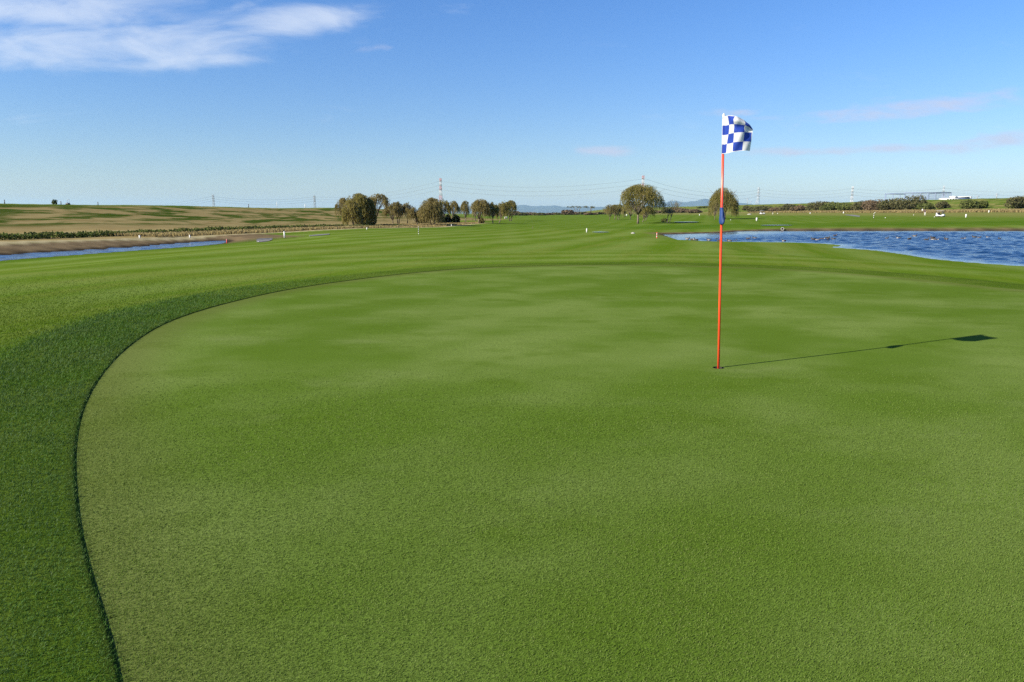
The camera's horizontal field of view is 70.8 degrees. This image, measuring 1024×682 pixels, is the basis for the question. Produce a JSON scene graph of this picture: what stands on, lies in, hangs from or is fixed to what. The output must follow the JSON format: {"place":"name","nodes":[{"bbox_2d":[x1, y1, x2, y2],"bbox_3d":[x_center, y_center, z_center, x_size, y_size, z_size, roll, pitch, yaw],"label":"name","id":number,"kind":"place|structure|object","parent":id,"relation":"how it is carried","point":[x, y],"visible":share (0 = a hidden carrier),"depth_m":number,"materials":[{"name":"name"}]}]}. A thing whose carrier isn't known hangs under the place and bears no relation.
{"place":"outdoors","nodes":[
{"label":"outdoors","id":0,"kind":"place"},
{"bbox_2d":[0,241,224,260],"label":"channel water","id":1,"kind":"structure","parent":0,"point":[43,254],"depth_m":40.87,"materials":[{"name":"blue liquid"}]},
{"bbox_2d":[0,270,321,359],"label":"fairway grass","id":2,"kind":"structure","parent":0,"point":[3,323],"depth_m":11.87,"materials":[{"name":"green plant"}]},
{"bbox_2d":[257,238,272,241],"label":"cart path","id":3,"kind":"structure","parent":0,"point":[263,239],"depth_m":54.89,"materials":[{"name":"concrete"}]},
{"bbox_2d":[0,198,1023,358],"bbox_3d":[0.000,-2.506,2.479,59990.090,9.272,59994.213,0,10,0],"label":"ground","id":4,"kind":"structure","parent":0,"point":[517,239],"depth_m":38.49,"materials":[{"name":"green plant"}]},
{"bbox_2d":[0,224,403,239],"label":"hedge","id":5,"kind":"object","parent":4,"relation":"on","point":[52,234],"visible":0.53,"depth_m":54.37,"materials":[{"name":"green plant"}]},
{"bbox_2d":[105,221,484,236],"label":"reeds","id":6,"kind":"object","parent":4,"relation":"on","point":[231,231],"visible":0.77,"depth_m":69.98,"materials":[{"name":"brown"}]},
{"bbox_2d":[334,198,347,224],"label":"willow tree","id":7,"kind":"object","parent":4,"relation":"on","point":[341,201],"visible":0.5,"depth_m":115.28,"materials":[{"name":"green plant"}]},
{"bbox_2d":[341,200,362,224],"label":"willow tree","id":8,"kind":"object","parent":4,"relation":"on","point":[354,212],"visible":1,"depth_m":103.08,"materials":[{"name":"green plant"}]},
{"bbox_2d":[340,193,377,224],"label":"willow tree","id":9,"kind":"object","parent":4,"relation":"on","point":[367,207],"visible":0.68,"depth_m":107.62,"materials":[{"name":"green plant"}]},
{"bbox_2d":[363,216,376,224],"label":"evergreen bush","id":10,"kind":"object","parent":4,"relation":"on","point":[369,222],"visible":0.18,"depth_m":115.48,"materials":[{"name":"green plant"}]},
{"bbox_2d":[370,194,389,215],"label":"willow tree","id":11,"kind":"object","parent":4,"relation":"on","point":[384,199],"visible":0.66,"depth_m":128.82,"materials":[{"name":"green plant"}]},
{"bbox_2d":[382,202,402,223],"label":"willow tree","id":12,"kind":"object","parent":4,"relation":"on","point":[393,209],"visible":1,"depth_m":127.70,"materials":[{"name":"green plant"}]},
{"bbox_2d":[391,201,402,223],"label":"willow tree","id":13,"kind":"object","parent":4,"relation":"on","point":[401,207],"visible":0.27,"depth_m":130.97,"materials":[{"name":"green plant"}]},
{"bbox_2d":[401,202,416,222],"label":"willow tree","id":14,"kind":"object","parent":4,"relation":"on","point":[406,208],"visible":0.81,"depth_m":131.16,"materials":[{"name":"green plant"}]},
{"bbox_2d":[407,208,418,223],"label":"willow tree","id":15,"kind":"object","parent":4,"relation":"on","point":[413,213],"visible":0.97,"depth_m":119.39,"materials":[{"name":"green plant"}]},
{"bbox_2d":[416,198,445,224],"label":"willow tree","id":16,"kind":"object","parent":4,"relation":"on","point":[431,209],"visible":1,"depth_m":117.93,"materials":[{"name":"green plant"}]},
{"bbox_2d":[439,178,442,201],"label":"pylon","id":17,"kind":"object","parent":4,"relation":"on","point":[440,189],"visible":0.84,"depth_m":1000.70,"materials":[{"name":"grey metal"}]},
{"bbox_2d":[440,183,642,191],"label":"power cable","id":18,"kind":"object","parent":17,"relation":"hanging from","point":[542,191],"visible":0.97,"depth_m":960.95,"materials":[{"name":"black metal"}]},
{"bbox_2d":[439,198,450,216],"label":"willow tree","id":19,"kind":"object","parent":4,"relation":"on","point":[446,207],"visible":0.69,"depth_m":140.82,"materials":[{"name":"green plant"}]},
{"bbox_2d":[443,214,450,222],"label":"evergreen bush","id":20,"kind":"object","parent":4,"relation":"on","point":[447,218],"visible":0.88,"depth_m":135.29,"materials":[{"name":"green plant"}]},
{"bbox_2d":[449,200,460,215],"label":"willow tree","id":21,"kind":"object","parent":4,"relation":"on","point":[456,206],"visible":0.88,"depth_m":150.95,"materials":[{"name":"green plant"}]},
{"bbox_2d":[450,214,459,222],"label":"evergreen bush","id":22,"kind":"object","parent":4,"relation":"on","point":[455,218],"visible":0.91,"depth_m":134.25,"materials":[{"name":"green plant"}]},
{"bbox_2d":[460,201,469,221],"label":"willow tree","id":23,"kind":"object","parent":4,"relation":"on","point":[464,204],"visible":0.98,"depth_m":161.65,"materials":[{"name":"green plant"}]},
{"bbox_2d":[470,199,491,221],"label":"willow tree","id":24,"kind":"object","parent":4,"relation":"on","point":[482,206],"visible":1,"depth_m":135.19,"materials":[{"name":"green plant"}]},
{"bbox_2d":[487,202,498,222],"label":"willow tree","id":25,"kind":"object","parent":4,"relation":"on","point":[495,209],"visible":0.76,"depth_m":136.74,"materials":[{"name":"green plant"}]},
{"bbox_2d":[496,200,510,222],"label":"willow tree","id":26,"kind":"object","parent":4,"relation":"on","point":[503,207],"visible":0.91,"depth_m":142.37,"materials":[{"name":"green plant"}]},
{"bbox_2d":[503,200,516,220],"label":"willow tree","id":27,"kind":"object","parent":4,"relation":"on","point":[512,204],"visible":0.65,"depth_m":179.13,"materials":[{"name":"green plant"}]},
{"bbox_2d":[517,212,528,215],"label":"distant tree","id":28,"kind":"object","parent":4,"relation":"on","point":[522,214],"visible":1,"depth_m":531.85,"materials":[{"name":"green plant"}]},
{"bbox_2d":[532,212,545,215],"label":"distant tree","id":29,"kind":"object","parent":4,"relation":"on","point":[539,213],"visible":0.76,"depth_m":514.36,"materials":[{"name":"green plant"}]},
{"bbox_2d":[561,210,577,214],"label":"distant tree","id":30,"kind":"object","parent":4,"relation":"on","point":[567,212],"visible":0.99,"depth_m":536.11,"materials":[{"name":"green plant"}]},
{"bbox_2d":[584,212,597,214],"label":"distant tree","id":31,"kind":"object","parent":4,"relation":"on","point":[587,213],"visible":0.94,"depth_m":519.71,"materials":[{"name":"green plant"}]},
{"bbox_2d":[603,204,618,219],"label":"willow tree","id":32,"kind":"object","parent":4,"relation":"on","point":[615,211],"visible":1,"depth_m":194.88,"materials":[{"name":"green plant"}]},
{"bbox_2d":[609,204,621,219],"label":"willow tree","id":33,"kind":"object","parent":4,"relation":"on","point":[617,207],"visible":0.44,"depth_m":209.70,"materials":[{"name":"green plant"}]},
{"bbox_2d":[621,203,636,218],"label":"willow tree","id":34,"kind":"object","parent":4,"relation":"on","point":[630,209],"visible":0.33,"depth_m":203.31,"materials":[{"name":"green plant"}]},
{"bbox_2d":[619,184,666,223],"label":"willow tree","id":35,"kind":"object","parent":4,"relation":"on","point":[637,192],"visible":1,"depth_m":133.07,"materials":[{"name":"green plant"}]},
{"bbox_2d":[640,205,654,221],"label":"willow tree","id":36,"kind":"object","parent":4,"relation":"on","point":[646,210],"visible":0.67,"depth_m":146.64,"materials":[{"name":"green plant"}]},
{"bbox_2d":[661,207,673,213],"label":"distant tree","id":37,"kind":"object","parent":4,"relation":"on","point":[667,210],"visible":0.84,"depth_m":524.82,"materials":[{"name":"green plant"}]},
{"bbox_2d":[665,201,679,222],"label":"bare tree","id":38,"kind":"object","parent":4,"relation":"on","point":[673,206],"visible":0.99,"depth_m":134.28,"materials":[{"name":"brown plant"}]},
{"bbox_2d":[674,208,688,212],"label":"shrub","id":39,"kind":"object","parent":4,"relation":"on","point":[681,210],"visible":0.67,"depth_m":527.00,"materials":[{"name":"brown plant"}]},
{"bbox_2d":[686,209,702,212],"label":"shrub","id":40,"kind":"object","parent":4,"relation":"on","point":[693,211],"visible":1,"depth_m":498.12,"materials":[{"name":"green plant"}]},
{"bbox_2d":[710,200,718,219],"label":"willow tree","id":41,"kind":"object","parent":4,"relation":"on","point":[716,204],"visible":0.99,"depth_m":163.94,"materials":[{"name":"green plant"}]},
{"bbox_2d":[706,187,739,218],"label":"willow tree","id":42,"kind":"object","parent":4,"relation":"on","point":[728,196],"visible":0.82,"depth_m":194.02,"materials":[{"name":"green plant"}]},
{"bbox_2d":[756,189,759,204],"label":"pylon","id":43,"kind":"object","parent":4,"relation":"on","point":[758,193],"visible":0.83,"depth_m":1161.62,"materials":[{"name":"grey metal"}]},
{"bbox_2d":[746,206,773,211],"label":"shrub","id":44,"kind":"object","parent":4,"relation":"on","point":[757,208],"visible":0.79,"depth_m":416.97,"materials":[{"name":"green plant"}]},
{"bbox_2d":[768,206,781,210],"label":"shrub","id":45,"kind":"object","parent":4,"relation":"on","point":[775,208],"visible":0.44,"depth_m":394.00,"materials":[{"name":"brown plant"}]},
{"bbox_2d":[779,204,795,210],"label":"shrub","id":46,"kind":"object","parent":4,"relation":"on","point":[785,207],"visible":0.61,"depth_m":387.44,"materials":[{"name":"green plant"}]},
{"bbox_2d":[789,205,808,210],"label":"shrub","id":47,"kind":"object","parent":4,"relation":"on","point":[799,208],"visible":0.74,"depth_m":371.12,"materials":[{"name":"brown plant"}]},
{"bbox_2d":[805,201,833,210],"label":"shrub","id":48,"kind":"object","parent":4,"relation":"on","point":[815,206],"visible":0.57,"depth_m":364.15,"materials":[{"name":"green plant"}]},
{"bbox_2d":[819,202,849,210],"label":"shrub","id":49,"kind":"object","parent":4,"relation":"on","point":[828,206],"visible":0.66,"depth_m":345.62,"materials":[{"name":"green plant"}]},
{"bbox_2d":[835,204,857,210],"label":"shrub","id":50,"kind":"object","parent":4,"relation":"on","point":[845,206],"visible":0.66,"depth_m":332.25,"materials":[{"name":"green plant"}]},
{"bbox_2d":[850,200,870,210],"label":"shrub","id":51,"kind":"object","parent":4,"relation":"on","point":[856,205],"visible":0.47,"depth_m":324.75,"materials":[{"name":"green plant"}]},
{"bbox_2d":[860,199,883,209],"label":"shrub","id":52,"kind":"object","parent":4,"relation":"on","point":[871,205],"visible":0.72,"depth_m":315.56,"materials":[{"name":"brown plant"}]},
{"bbox_2d":[748,208,1023,212],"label":"dry grass","id":53,"kind":"structure","parent":4,"relation":"on","point":[921,211],"depth_m":283.66,"materials":[{"name":"beige"}]},
{"bbox_2d":[876,198,908,209],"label":"shrub","id":54,"kind":"object","parent":4,"relation":"on","point":[885,206],"visible":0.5,"depth_m":304.23,"materials":[{"name":"green plant"}]},
{"bbox_2d":[889,195,928,209],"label":"shrub","id":55,"kind":"object","parent":4,"relation":"on","point":[915,202],"visible":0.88,"depth_m":295.45,"materials":[{"name":"green plant"}]},
{"bbox_2d":[884,192,951,199],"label":"building","id":56,"kind":"structure","parent":4,"relation":"on","point":[938,196],"depth_m":745.43,"materials":[{"name":"grey metal"}]},
{"bbox_2d":[915,203,935,209],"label":"shrub","id":57,"kind":"object","parent":4,"relation":"on","point":[921,206],"visible":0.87,"depth_m":283.31,"materials":[{"name":"green plant"}]},
{"bbox_2d":[936,211,944,216],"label":"golf cart","id":58,"kind":"object","parent":4,"relation":"on","point":[939,214],"visible":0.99,"depth_m":200.40,"materials":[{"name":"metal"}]},
{"bbox_2d":[935,201,950,208],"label":"shrub","id":59,"kind":"object","parent":4,"relation":"on","point":[942,204],"visible":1,"depth_m":287.39,"materials":[{"name":"green plant"}]},
{"bbox_2d":[959,199,980,208],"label":"shrub","id":60,"kind":"object","parent":4,"relation":"on","point":[969,204],"visible":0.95,"depth_m":265.66,"materials":[{"name":"green plant"}]},
{"bbox_2d":[977,200,988,208],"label":"shrub","id":61,"kind":"object","parent":4,"relation":"on","point":[983,203],"visible":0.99,"depth_m":264.71,"materials":[{"name":"green plant"}]},
{"bbox_2d":[1004,195,1023,208],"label":"shrub","id":62,"kind":"object","parent":4,"relation":"on","point":[1017,202],"visible":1,"depth_m":245.33,"materials":[{"name":"green plant"}]},
{"bbox_2d":[0,262,1023,681],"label":"putting green fringe","id":63,"kind":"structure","parent":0,"point":[78,602],"depth_m":3.68,"materials":[{"name":"green plant"}]},
{"bbox_2d":[0,268,440,681],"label":"fringe grass","id":64,"kind":"structure","parent":63,"relation":"on","point":[83,324],"depth_m":4.89,"materials":[{"name":"green plant"}]},
{"bbox_2d":[76,265,1023,681],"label":"putting green","id":65,"kind":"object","parent":63,"relation":"on","point":[532,325],"visible":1,"depth_m":4.34,"materials":[{"name":"green plant"}]},
{"bbox_2d":[717,113,752,368],"bbox_3d":[1.992,-0.843,6.623,0.157,2.436,0.286,-9,13,-40],"label":"flagstick","id":66,"kind":"object","parent":65,"relation":"on","point":[737,133],"visible":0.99,"depth_m":6.49,"materials":[{"name":"red metal"}]},
{"bbox_2d":[0,0,1023,208],"label":"sky","id":67,"kind":"structure","parent":0,"point":[264,103],"materials":[{"name":"blue"}]},
{"bbox_2d":[76,357,1023,681],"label":"green grass","id":68,"kind":"structure","parent":0,"point":[650,537],"depth_m":3.18,"materials":[{"name":"green plant"}]},
{"bbox_2d":[417,199,752,213],"bbox_3d":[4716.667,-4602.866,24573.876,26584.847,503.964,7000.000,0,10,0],"label":"mountains","id":69,"kind":"structure","parent":0,"point":[559,209],"depth_m":23561.14,"materials":[{"name":"blue"}]},
{"bbox_2d":[664,231,1023,265],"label":"lake water","id":70,"kind":"structure","parent":0,"point":[1007,248],"depth_m":55.24,"materials":[{"name":"blue liquid"}]},
{"bbox_2d":[939,196,971,199],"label":"white building","id":71,"kind":"structure","parent":0,"point":[963,197],"depth_m":610.00,"materials":[{"name":"paint"}]}
]}

